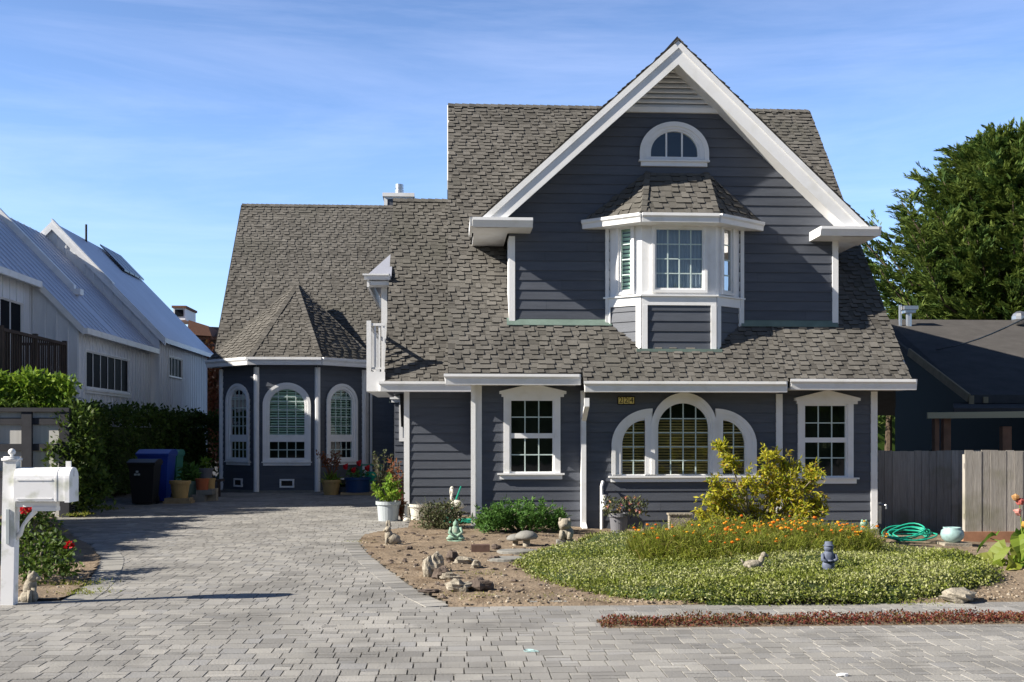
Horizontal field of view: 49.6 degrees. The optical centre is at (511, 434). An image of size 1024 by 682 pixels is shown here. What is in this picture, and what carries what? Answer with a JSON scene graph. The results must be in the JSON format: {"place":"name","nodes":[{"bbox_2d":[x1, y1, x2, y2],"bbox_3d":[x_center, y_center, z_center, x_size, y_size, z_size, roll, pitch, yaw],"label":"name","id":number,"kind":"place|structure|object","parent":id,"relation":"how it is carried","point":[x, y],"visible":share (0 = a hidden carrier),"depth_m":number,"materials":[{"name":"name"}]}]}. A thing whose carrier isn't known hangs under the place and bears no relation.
{"place":"outdoors","nodes":[
{"label":"outdoors","id":0,"kind":"place"},
{"bbox_2d":[0,515,100,598],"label":"planting soil","id":1,"kind":"structure","parent":0,"point":[89,561],"depth_m":13.54,"materials":[{"name":"soil"}]},
{"bbox_2d":[0,501,84,584],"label":"rose bush","id":2,"kind":"object","parent":1,"relation":"on","point":[32,560],"visible":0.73,"depth_m":12.65,"materials":[{"name":"green plant"}]},
{"bbox_2d":[62,549,123,600],"bbox_3d":[-5.074,1.681,13.696,0.482,0.039,5.236,0,0,-17],"label":"driveway border","id":3,"kind":"object","parent":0,"point":[110,565],"visible":0.75,"depth_m":13.21,"materials":[{"name":"concrete"}]},
{"bbox_2d":[172,306,218,452],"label":"brown roofed house","id":4,"kind":"structure","parent":0,"point":[187,315],"depth_m":71.02,"materials":[{"name":"brown wood"}]},
{"bbox_2d":[175,310,182,315],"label":"window","id":5,"kind":"structure","parent":4,"relation":"in","point":[177,312],"depth_m":71.84,"materials":[{"name":"grey glass"}]},
{"bbox_2d":[0,490,445,610],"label":"driveway","id":6,"kind":"structure","parent":0,"point":[241,550],"depth_m":15.74,"materials":[{"name":"stone"}]},
{"bbox_2d":[18,570,40,602],"bbox_3d":[-4.844,1.531,11.130,0.180,0.346,0.196,0,0,-44],"label":"dog statue","id":7,"kind":"object","parent":6,"relation":"on","point":[29,594],"visible":0.96,"depth_m":11.09,"materials":[{"name":"stone"}]},
{"bbox_2d":[0,448,78,604],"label":"mailbox","id":8,"kind":"object","parent":6,"relation":"on","point":[54,486],"visible":1,"depth_m":10.87,"materials":[{"name":"white metal"}]},
{"bbox_2d":[55,467,78,502],"bbox_3d":[-4.393,0.489,10.965,0.150,0.343,0.276,0,0,-3],"label":"door","id":9,"kind":"structure","parent":8,"relation":"in","point":[71,474],"depth_m":10.90,"materials":[{"name":"white metal"}]},
{"bbox_2d":[126,459,162,503],"bbox_3d":[-8.845,1.135,26.759,0.660,1.110,0.838,0,0,-3],"label":"wheelie bin","id":10,"kind":"object","parent":6,"relation":"on","point":[144,475],"visible":0.93,"depth_m":26.44,"materials":[{"name":"black plastic"}]},
{"bbox_2d":[135,449,177,500],"bbox_3d":[-8.877,1.025,27.759,0.800,1.330,0.999,0,0,-3],"label":"wheelie bin","id":11,"kind":"object","parent":6,"relation":"on","point":[167,457],"visible":0.47,"depth_m":27.41,"materials":[{"name":"blue plastic"}]},
{"bbox_2d":[163,497,194,503],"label":"timber offcuts","id":12,"kind":"object","parent":6,"relation":"on","point":[171,500],"visible":0.99,"depth_m":26.93,"materials":[{"name":"wood"}]},
{"bbox_2d":[169,480,190,497],"bbox_3d":[-8.117,1.330,27.128,0.520,0.420,0.520,0,0,-3],"label":"tan pot","id":13,"kind":"object","parent":12,"relation":"on","point":[179,488],"visible":1,"depth_m":26.95,"materials":[{"name":"ceramic"}]},
{"bbox_2d":[174,449,184,479],"bbox_3d":[-8.909,1.035,28.759,0.680,1.310,0.861,0,0,-3],"label":"wheelie bin","id":14,"kind":"object","parent":6,"relation":"on","point":[179,458],"visible":0.1,"depth_m":28.65,"materials":[{"name":"green plastic"}]},
{"bbox_2d":[176,460,204,496],"bbox_3d":[-8.188,1.147,28.161,0.669,1.046,0.649,0,0,9],"label":"green pot plant","id":15,"kind":"object","parent":6,"relation":"on","point":[192,476],"visible":0.64,"depth_m":28.08,"materials":[{"name":"green plant"}]},
{"bbox_2d":[191,489,214,501],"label":"stacked stones","id":16,"kind":"object","parent":6,"relation":"on","point":[200,496],"visible":0.86,"depth_m":27.75,"materials":[{"name":"stone"}]},
{"bbox_2d":[195,478,209,489],"bbox_3d":[-7.790,1.240,27.898,0.354,0.280,0.354,0,0,-3],"label":"terracotta pot","id":17,"kind":"object","parent":16,"relation":"on","point":[202,483],"visible":1,"depth_m":27.77,"materials":[{"name":"ceramic"}]},
{"bbox_2d":[208,488,217,500],"bbox_3d":[-7.680,1.515,28.204,0.360,0.310,0.300,0,0,-3],"label":"planter box","id":18,"kind":"object","parent":6,"relation":"on","point":[213,497],"visible":0.5,"depth_m":28.06,"materials":[{"name":"stone"}]},
{"bbox_2d":[208,478,215,488],"bbox_3d":[-7.680,1.230,28.204,0.291,0.260,0.291,0,0,-3],"label":"tan pot","id":19,"kind":"object","parent":18,"relation":"on","point":[211,484],"visible":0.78,"depth_m":28.10,"materials":[{"name":"ceramic"}]},
{"bbox_2d":[215,479,224,496],"bbox_3d":[-8.332,1.435,30.120,0.950,0.470,0.500,0,0,-3],"label":"bench","id":20,"kind":"object","parent":6,"relation":"on","point":[218,481],"visible":0.38,"depth_m":29.95,"materials":[{"name":"grey wood"}]},
{"bbox_2d":[199,456,213,477],"bbox_3d":[-8.304,0.882,30.072,0.416,0.636,0.416,0,0,-3],"label":"yellow leaved pot","id":21,"kind":"object","parent":20,"relation":"on","point":[207,471],"visible":0.86,"depth_m":29.97,"materials":[{"name":"grey plastic"}]},
{"bbox_2d":[316,449,344,494],"bbox_3d":[-5.059,1.030,30.968,0.883,1.281,0.682,0,0,-3],"label":"potted shrub","id":22,"kind":"object","parent":6,"relation":"on","point":[331,481],"visible":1,"depth_m":30.83,"materials":[{"name":"brown plant"}]},
{"bbox_2d":[338,480,345,493],"bbox_3d":[-4.772,1.446,31.382,0.773,0.595,0.628,0,0,-33],"label":"trough planter","id":23,"kind":"object","parent":6,"relation":"on","point":[342,487],"visible":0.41,"depth_m":31.20,"materials":[{"name":"grey plastic"}]},
{"bbox_2d":[340,492,373,494],"bbox_3d":[-4.316,1.635,31.003,0.900,0.070,0.600,0,0,-3],"label":"wooden tray","id":24,"kind":"object","parent":6,"relation":"on","point":[346,493],"visible":0.64,"depth_m":30.71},
{"bbox_2d":[343,460,370,492],"bbox_3d":[-4.333,1.145,31.002,0.782,0.911,0.749,0,0,-3],"label":"potted geranium","id":25,"kind":"object","parent":24,"relation":"on","point":[356,484],"visible":1,"depth_m":30.79,"materials":[{"name":"blue ceramic"}]},
{"bbox_2d":[360,464,382,488],"bbox_3d":[-3.971,1.250,31.424,0.675,0.840,0.400,0,0,-3],"label":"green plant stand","id":26,"kind":"object","parent":6,"relation":"on","point":[371,475],"visible":0.34,"depth_m":31.25,"materials":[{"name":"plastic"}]},
{"bbox_2d":[371,449,393,493],"bbox_3d":[-3.115,1.016,26.384,0.621,1.374,0.490,0,0,-3],"label":"tall porch plant","id":27,"kind":"object","parent":6,"relation":"on","point":[378,481],"visible":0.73,"depth_m":26.32,"materials":[{"name":"green plant"}]},
{"bbox_2d":[370,471,404,520],"bbox_3d":[-2.421,1.182,21.601,0.677,0.977,0.674,0,0,-3],"label":"potted plant","id":28,"kind":"object","parent":6,"relation":"on","point":[388,504],"visible":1,"depth_m":21.45,"materials":[{"name":"green plant"}]},
{"bbox_2d":[386,457,403,500],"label":"reddish porch plant","id":29,"kind":"object","parent":6,"relation":"on","point":[398,470],"visible":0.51,"depth_m":25.66,"materials":[{"name":"red plant"}]},
{"bbox_2d":[396,491,407,519],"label":"orange leaved plant","id":30,"kind":"object","parent":6,"relation":"on","point":[401,508],"visible":0.58,"depth_m":21.89,"materials":[{"name":"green plant"}]},
{"bbox_2d":[403,504,410,520],"bbox_3d":[-2.036,1.505,21.518,0.180,0.330,0.180,0,0,-3],"label":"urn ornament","id":31,"kind":"object","parent":6,"relation":"on","point":[406,513],"visible":0.99,"depth_m":21.48,"materials":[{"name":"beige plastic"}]},
{"bbox_2d":[39,505,963,605],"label":"weeds","id":32,"kind":"object","parent":6,"relation":"on","point":[85,513],"visible":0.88,"depth_m":12.14,"materials":[{"name":"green plant"}]},
{"bbox_2d":[37,490,590,681],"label":"joint sand","id":33,"kind":"structure","parent":0,"point":[403,579],"depth_m":9.55,"materials":[{"name":"sand"}]},
{"bbox_2d":[344,528,447,606],"bbox_3d":[-1.781,1.681,15.242,1.092,0.037,9.161,0,0,-8],"label":"pavement border","id":34,"kind":"object","parent":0,"point":[362,557],"visible":0.74,"depth_m":13.15,"materials":[{"name":"concrete"}]},
{"bbox_2d":[212,462,660,607],"bbox_3d":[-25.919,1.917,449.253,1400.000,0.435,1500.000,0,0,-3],"label":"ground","id":35,"kind":"structure","parent":0,"point":[214,473],"depth_m":46.41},
{"bbox_2d":[0,408,71,516],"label":"panel fence","id":36,"kind":"object","parent":35,"relation":"on","point":[26,433],"visible":0.55,"depth_m":22.47,"materials":[{"name":"grey wood"}]},
{"bbox_2d":[0,208,212,444],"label":"white boarded house","id":37,"kind":"structure","parent":35,"relation":"on","point":[105,325],"depth_m":33.24,"materials":[{"name":"wood"}]},
{"bbox_2d":[0,296,23,375],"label":"window","id":38,"kind":"structure","parent":37,"relation":"in","point":[11,313],"depth_m":28.04,"materials":[{"name":"glass"}]},
{"bbox_2d":[84,349,131,397],"bbox_3d":[-11.862,-1.725,31.992,0.600,1.190,4.235,0,0,-3],"label":"window","id":39,"kind":"structure","parent":37,"relation":"in","point":[111,373],"depth_m":31.86,"materials":[{"name":"glass"}]},
{"bbox_2d":[168,355,182,378],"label":"window","id":40,"kind":"structure","parent":37,"relation":"in","point":[175,366],"depth_m":38.99,"materials":[{"name":"white paint"}]},
{"bbox_2d":[0,392,218,515],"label":"ivy hedge","id":41,"kind":"object","parent":35,"relation":"on","point":[103,450],"visible":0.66,"depth_m":29.59,"materials":[{"name":"green plant"}]},
{"bbox_2d":[0,364,82,422],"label":"ivy mound","id":42,"kind":"object","parent":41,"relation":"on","point":[58,388],"visible":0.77,"depth_m":23.07,"materials":[{"name":"green plant"}]},
{"bbox_2d":[205,336,220,467],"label":"rusty leaved tree","id":43,"kind":"object","parent":35,"relation":"on","point":[212,399],"visible":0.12,"depth_m":44.78,"materials":[{"name":"brown plant"}]},
{"bbox_2d":[204,36,916,534],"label":"shingled house","id":44,"kind":"structure","parent":35,"relation":"on","point":[652,280],"depth_m":20.54,"materials":[{"name":"paint"}]},
{"bbox_2d":[224,383,250,464],"bbox_3d":[-8.068,-0.313,32.691,1.240,2.403,0.150,0,0,42],"label":"window","id":45,"kind":"structure","parent":44,"relation":"in","point":[237,400],"depth_m":32.74,"materials":[{"name":"white paint"}]},
{"bbox_2d":[261,383,311,465],"bbox_3d":[-6.539,-0.313,32.427,1.440,2.403,0.700,0,0,-3],"label":"window","id":46,"kind":"structure","parent":44,"relation":"in","point":[286,406],"depth_m":32.17,"materials":[{"name":"white paint"}]},
{"bbox_2d":[325,384,357,464],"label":"window","id":47,"kind":"structure","parent":44,"relation":"in","point":[341,401],"depth_m":33.07,"materials":[{"name":"white paint"}]},
{"bbox_2d":[390,395,403,440],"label":"window","id":48,"kind":"structure","parent":44,"relation":"in","point":[396,398],"depth_m":29.83,"materials":[{"name":"white paint"}]},
{"bbox_2d":[498,386,565,478],"bbox_3d":[0.346,-0.061,20.349,1.244,1.736,0.610,0,0,-3],"label":"window","id":49,"kind":"structure","parent":44,"relation":"in","point":[526,409],"depth_m":20.16,"materials":[{"name":"white paint"}]},
{"bbox_2d":[616,226,634,294],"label":"window","id":50,"kind":"structure","parent":44,"relation":"in","point":[620,274],"depth_m":20.34,"materials":[{"name":"white paint"}]},
{"bbox_2d":[638,126,709,166],"bbox_3d":[2.987,-5.377,20.787,1.320,0.807,0.600,0,0,-3],"label":"window","id":51,"kind":"structure","parent":44,"relation":"in","point":[673,146],"depth_m":20.58,"materials":[{"name":"white paint"}]},
{"bbox_2d":[652,225,707,292],"bbox_3d":[3.032,-3.196,20.263,1.016,1.232,0.330,0,0,-3],"label":"window","id":52,"kind":"structure","parent":44,"relation":"in","point":[679,252],"depth_m":20.23,"materials":[{"name":"glass"}]},
{"bbox_2d":[609,397,759,481],"bbox_3d":[3.135,0.054,20.414,2.798,1.602,0.600,0,0,-3],"label":"window","id":53,"kind":"structure","parent":44,"relation":"in","point":[683,426],"depth_m":20.27,"materials":[{"name":"white paint"}]},
{"bbox_2d":[720,227,734,295],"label":"window","id":54,"kind":"structure","parent":44,"relation":"in","point":[727,236],"depth_m":20.43,"materials":[{"name":"glass"}]},
{"bbox_2d":[793,390,860,483],"bbox_3d":[5.762,0.036,20.641,1.249,1.721,0.610,0,0,-3],"label":"window","id":55,"kind":"structure","parent":44,"relation":"in","point":[827,413],"depth_m":20.46,"materials":[{"name":"white paint"}]},
{"bbox_2d":[878,416,894,450],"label":"distant trees","id":56,"kind":"object","parent":35,"relation":"on","point":[881,437],"visible":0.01,"depth_m":111.33,"materials":[{"name":"green plant"}]},
{"bbox_2d":[878,299,902,450],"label":"cypress","id":57,"kind":"object","parent":35,"relation":"on","point":[888,438],"depth_m":46.88,"materials":[{"name":"green plant"}]},
{"bbox_2d":[878,450,980,530],"bbox_3d":[8.308,1.249,21.797,2.376,1.903,0.175,0,0,-3],"label":"board fence","id":58,"kind":"object","parent":35,"relation":"on","point":[923,488],"visible":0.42,"depth_m":21.70,"materials":[{"name":"grey wood"}]},
{"bbox_2d":[861,117,1023,319],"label":"cypress tree","id":59,"kind":"object","parent":35,"relation":"on","point":[958,259],"visible":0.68,"depth_m":42.74,"materials":[{"name":"green plant"}]},
{"bbox_2d":[878,305,1023,450],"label":"dark neighbour house","id":60,"kind":"structure","parent":35,"relation":"on","point":[968,396],"depth_m":30.93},
{"bbox_2d":[936,318,1023,349],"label":"overhead cable","id":61,"kind":"object","parent":60,"relation":"attached to","point":[983,336],"visible":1,"depth_m":26.32,"materials":[{"name":"black plastic"}]},
{"bbox_2d":[961,450,1023,542],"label":"board fence","id":62,"kind":"object","parent":35,"relation":"on","point":[992,482],"visible":0.82,"depth_m":19.83,"materials":[{"name":"grey wood"}]},
{"bbox_2d":[0,602,1023,681],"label":"pavement","id":63,"kind":"structure","parent":0,"point":[213,645],"depth_m":8.75,"materials":[{"name":"stone"}]},
{"bbox_2d":[602,617,1023,628],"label":"sedum soil","id":64,"kind":"structure","parent":63,"relation":"on","point":[768,624],"depth_m":9.76,"materials":[{"name":"soil"}]},
{"bbox_2d":[596,607,1023,627],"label":"red sedum strip","id":65,"kind":"object","parent":64,"relation":"on","point":[943,615],"visible":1,"depth_m":9.83,"materials":[{"name":"plant"}]},
{"bbox_2d":[836,673,847,676],"bbox_3d":[2.286,1.660,7.677,0.078,0.024,0.060,0,0,-28],"label":"paper scrap","id":66,"kind":"object","parent":63,"relation":"on","point":[843,674],"visible":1,"depth_m":7.66,"materials":[{"name":"paper"}]},
{"bbox_2d":[939,587,976,603],"bbox_3d":[4.443,1.604,11.064,0.298,0.161,0.282,0,0,39],"label":"rock","id":67,"kind":"object","parent":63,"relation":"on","point":[961,595],"visible":0.98,"depth_m":11.00,"materials":[{"name":"stone"}]},
{"bbox_2d":[0,0,1023,326],"label":"sky","id":68,"kind":"structure","parent":0,"point":[149,125],"materials":[{"name":"blue"}]},
{"bbox_2d":[359,515,1023,606],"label":"garden soil","id":69,"kind":"structure","parent":0,"point":[436,542],"depth_m":13.57,"materials":[{"name":"soil"}]},
{"bbox_2d":[383,520,402,544],"bbox_3d":[-1.791,1.475,16.701,0.300,0.391,0.180,0,0,-3],"label":"rabbit statue","id":70,"kind":"object","parent":69,"relation":"on","point":[391,538],"visible":0.98,"depth_m":16.64,"materials":[{"name":"stone"}]},
{"bbox_2d":[408,503,427,519],"bbox_3d":[-1.805,1.505,21.532,0.416,0.330,0.416,0,0,-3],"label":"empty pot","id":71,"kind":"object","parent":69,"relation":"on","point":[413,512],"visible":0.6,"depth_m":21.38,"materials":[{"name":"ceramic"}]},
{"bbox_2d":[422,555,434,576],"bbox_3d":[-0.974,1.548,12.845,0.134,0.310,0.161,0,0,-23],"label":"rock","id":72,"kind":"object","parent":69,"relation":"on","point":[428,566],"visible":0.81,"depth_m":12.79,"materials":[{"name":"stone"}]},
{"bbox_2d":[417,589,441,593],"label":"rock","id":73,"kind":"object","parent":69,"relation":"on","point":[430,591],"visible":1,"depth_m":11.50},
{"bbox_2d":[431,551,443,567],"bbox_3d":[-0.896,1.545,13.319,0.172,0.289,0.188,0,0,-3],"label":"rock","id":74,"kind":"object","parent":69,"relation":"on","point":[437,559],"visible":0.5,"depth_m":13.27,"materials":[{"name":"stone"}]},
{"bbox_2d":[410,496,469,529],"bbox_3d":[-1.255,1.462,19.538,1.138,0.779,1.009,0,0,-3],"label":"brown green bush","id":75,"kind":"object","parent":69,"relation":"on","point":[438,518],"visible":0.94,"depth_m":19.45,"materials":[{"name":"green plant"}]},
{"bbox_2d":[431,565,449,579],"bbox_3d":[-0.805,1.592,12.697,0.197,0.190,0.179,0,0,39],"label":"rock","id":76,"kind":"object","parent":69,"relation":"on","point":[438,572],"visible":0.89,"depth_m":12.65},
{"bbox_2d":[439,572,459,579],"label":"rock","id":77,"kind":"object","parent":69,"relation":"on","point":[448,575],"visible":0.9,"depth_m":12.59,"materials":[{"name":"stone"}]},
{"bbox_2d":[445,549,458,561],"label":"rock","id":78,"kind":"object","parent":69,"relation":"on","point":[451,555],"visible":0.67,"depth_m":14.34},
{"bbox_2d":[446,519,464,541],"bbox_3d":[-0.868,1.492,17.264,0.312,0.355,0.188,0,0,-3],"label":"seated figure statue","id":79,"kind":"object","parent":69,"relation":"on","point":[455,531],"visible":0.98,"depth_m":17.21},
{"bbox_2d":[450,486,463,516],"bbox_3d":[-1.055,1.343,21.282,0.243,0.715,0.181,0,0,27],"label":"pelican statue","id":80,"kind":"object","parent":69,"relation":"on","point":[451,495],"visible":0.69,"depth_m":21.25,"materials":[{"name":"ceramic"}]},
{"bbox_2d":[445,578,471,591],"bbox_3d":[-0.548,1.569,11.540,0.307,0.162,0.165,0,0,-3],"label":"rock","id":81,"kind":"object","parent":69,"relation":"on","point":[455,585],"visible":0.91,"depth_m":11.49,"materials":[{"name":"stone"}]},
{"bbox_2d":[449,518,470,523],"bbox_3d":[-0.871,1.596,20.584,0.600,0.082,0.316,0,0,-3],"label":"coiled green hose","id":82,"kind":"object","parent":69,"relation":"on","point":[468,520],"visible":0.16,"depth_m":20.44,"materials":[{"name":"teal plastic"}]},
{"bbox_2d":[453,556,473,563],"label":"rock","id":83,"kind":"object","parent":69,"relation":"on","point":[463,559],"visible":0.87,"depth_m":14.16,"materials":[{"name":"stone"}]},
{"bbox_2d":[458,525,475,527],"bbox_3d":[-0.831,1.690,19.785,0.400,0.120,0.400,0,0,-3],"label":"splash block","id":84,"kind":"object","parent":69,"relation":"on","point":[470,526],"depth_m":19.73,"materials":[{"name":"concrete"}]},
{"bbox_2d":[471,559,481,567],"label":"rock","id":85,"kind":"object","parent":69,"relation":"on","point":[476,564],"visible":0.87,"depth_m":13.70,"materials":[{"name":"stone"}]},
{"bbox_2d":[368,531,592,599],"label":"soil clods","id":86,"kind":"object","parent":69,"relation":"on","point":[479,572],"visible":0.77,"depth_m":14.37,"materials":[{"name":"soil"}]},
{"bbox_2d":[471,544,489,551],"bbox_3d":[-0.446,1.610,15.674,0.260,0.120,0.160,0,0,-3],"label":"brick block","id":87,"kind":"object","parent":69,"relation":"on","point":[480,547],"depth_m":15.60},
{"bbox_2d":[468,577,493,590],"bbox_3d":[-0.338,1.574,11.595,0.290,0.174,0.186,0,0,14],"label":"rock","id":88,"kind":"object","parent":69,"relation":"on","point":[479,584],"visible":0.84,"depth_m":11.56,"materials":[{"name":"stone"}]},
{"bbox_2d":[491,544,500,549],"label":"rock","id":89,"kind":"object","parent":69,"relation":"on","point":[495,546],"visible":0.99,"depth_m":15.95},
{"bbox_2d":[487,556,521,561],"bbox_3d":[-0.068,1.657,14.636,0.520,0.085,0.358,0,0,-3],"label":"stepping stone","id":90,"kind":"object","parent":69,"relation":"on","point":[507,558],"visible":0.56,"depth_m":14.49,"materials":[{"name":"stone"}]},
{"bbox_2d":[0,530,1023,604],"bbox_3d":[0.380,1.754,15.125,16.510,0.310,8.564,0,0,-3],"label":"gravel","id":91,"kind":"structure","parent":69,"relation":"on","point":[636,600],"depth_m":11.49,"materials":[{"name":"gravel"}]},
{"bbox_2d":[506,534,522,545],"bbox_3d":[0.051,1.589,16.573,0.273,0.222,0.269,0,0,-3],"label":"toadstool ornament","id":92,"kind":"object","parent":69,"relation":"on","point":[511,537],"visible":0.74,"depth_m":16.50,"materials":[{"name":"stone"}]},
{"bbox_2d":[497,549,537,554],"bbox_3d":[0.084,1.657,15.563,0.600,0.085,0.414,0,0,-3],"label":"stepping stone","id":93,"kind":"object","parent":69,"relation":"on","point":[513,551],"visible":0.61,"depth_m":15.43,"materials":[{"name":"stone"}]},
{"bbox_2d":[468,494,571,533],"bbox_3d":[0.150,1.350,18.855,1.802,0.721,1.132,0,0,-3],"label":"green bush","id":94,"kind":"object","parent":69,"relation":"on","point":[495,518],"visible":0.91,"depth_m":18.62,"materials":[{"name":"green plant"}]},
{"bbox_2d":[515,530,537,546],"bbox_3d":[0.215,1.558,16.447,0.350,0.285,0.345,0,0,-3],"label":"toadstool ornament","id":95,"kind":"object","parent":69,"relation":"on","point":[526,536],"visible":0.89,"depth_m":16.34,"materials":[{"name":"stone"}]},
{"bbox_2d":[556,539,573,543],"bbox_3d":[0.807,1.640,16.699,0.270,0.120,0.200,0,0,-3],"label":"concrete block","id":96,"kind":"object","parent":69,"relation":"on","point":[558,541],"depth_m":16.60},
{"bbox_2d":[558,517,573,539],"bbox_3d":[0.814,1.413,16.674,0.244,0.353,0.231,0,0,-3],"label":"crouching beast statue","id":97,"kind":"object","parent":96,"relation":"on","point":[566,531],"visible":1,"depth_m":16.61,"materials":[{"name":"stone"}]},
{"bbox_2d":[601,494,650,532],"bbox_3d":[1.953,1.364,19.043,0.851,0.673,0.551,0,0,-3],"label":"flower bucket","id":98,"kind":"object","parent":69,"relation":"on","point":[618,520],"visible":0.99,"depth_m":18.95,"materials":[{"name":"grey plastic"}]},
{"bbox_2d":[667,513,692,528],"bbox_3d":[2.985,1.545,19.725,0.440,0.310,0.200,0,0,-3],"label":"carved planter box","id":99,"kind":"object","parent":69,"relation":"on","point":[673,517],"visible":0.62,"depth_m":19.65,"materials":[{"name":"stone"}]},
{"bbox_2d":[623,510,888,561],"bbox_3d":[3.179,1.363,14.464,3.584,0.734,2.348,0,0,-3],"label":"flower bed","id":100,"kind":"object","parent":69,"relation":"on","point":[674,541],"visible":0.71,"depth_m":13.90,"materials":[{"name":"green plant"}]},
{"bbox_2d":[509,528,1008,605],"bbox_3d":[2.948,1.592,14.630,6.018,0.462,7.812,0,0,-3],"label":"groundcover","id":101,"kind":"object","parent":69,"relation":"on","point":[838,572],"visible":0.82,"depth_m":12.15,"materials":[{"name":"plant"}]},
{"bbox_2d":[687,436,832,529],"bbox_3d":[4.072,1.041,18.188,2.291,2.076,1.664,0,0,-3],"label":"yellow shrub","id":102,"kind":"object","parent":69,"relation":"on","point":[781,489],"visible":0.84,"depth_m":17.99,"materials":[{"name":"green plant"}]},
{"bbox_2d":[524,533,995,604],"bbox_3d":[2.902,1.631,14.631,5.760,0.398,7.440,0,0,-3],"label":"groundcover mat","id":103,"kind":"object","parent":69,"relation":"on","point":[652,590],"visible":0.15,"depth_m":11.25,"materials":[{"name":"plant"}]},
{"bbox_2d":[741,552,768,568],"bbox_3d":[2.717,1.409,12.427,0.316,0.200,0.129,0,0,-3],"label":"lying dog statue","id":104,"kind":"object","parent":103,"relation":"on","point":[754,563],"visible":0.98,"depth_m":12.39,"materials":[{"name":"stone"}]},
{"bbox_2d":[821,541,838,571],"bbox_3d":[3.535,1.369,12.347,0.173,0.364,0.164,0,0,38],"label":"capped figure statue","id":105,"kind":"object","parent":103,"relation":"on","point":[828,555],"visible":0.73,"depth_m":12.33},
{"bbox_2d":[859,519,868,534],"bbox_3d":[6.209,1.712,19.590,0.240,0.442,0.240,0,0,-3],"label":"frog statue","id":106,"kind":"object","parent":69,"relation":"on","point":[862,522],"visible":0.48,"depth_m":19.54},
{"bbox_2d":[881,523,937,540],"bbox_3d":[6.846,1.676,19.113,0.971,0.292,0.697,0,0,-3],"label":"garden hose","id":107,"kind":"object","parent":69,"relation":"on","point":[894,530],"visible":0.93,"depth_m":19.13,"materials":[{"name":"rubber"}]},
{"bbox_2d":[936,541,971,546],"bbox_3d":[7.503,1.876,18.838,0.470,0.100,0.350,0,0,-3],"label":"paving slab","id":108,"kind":"object","parent":69,"relation":"on","point":[960,543],"depth_m":18.67,"materials":[{"name":"stone"}]},
{"bbox_2d":[940,527,963,542],"bbox_3d":[7.487,1.698,18.863,0.390,0.255,0.386,0,0,-3],"label":"pale blue pot","id":109,"kind":"object","parent":108,"relation":"on","point":[952,534],"visible":1,"depth_m":18.73,"materials":[{"name":"ceramic"}]},
{"bbox_2d":[976,494,1023,569],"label":"leaved plant","id":110,"kind":"object","parent":69,"relation":"on","point":[998,551],"visible":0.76,"depth_m":13.94,"materials":[{"name":"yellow plant"}]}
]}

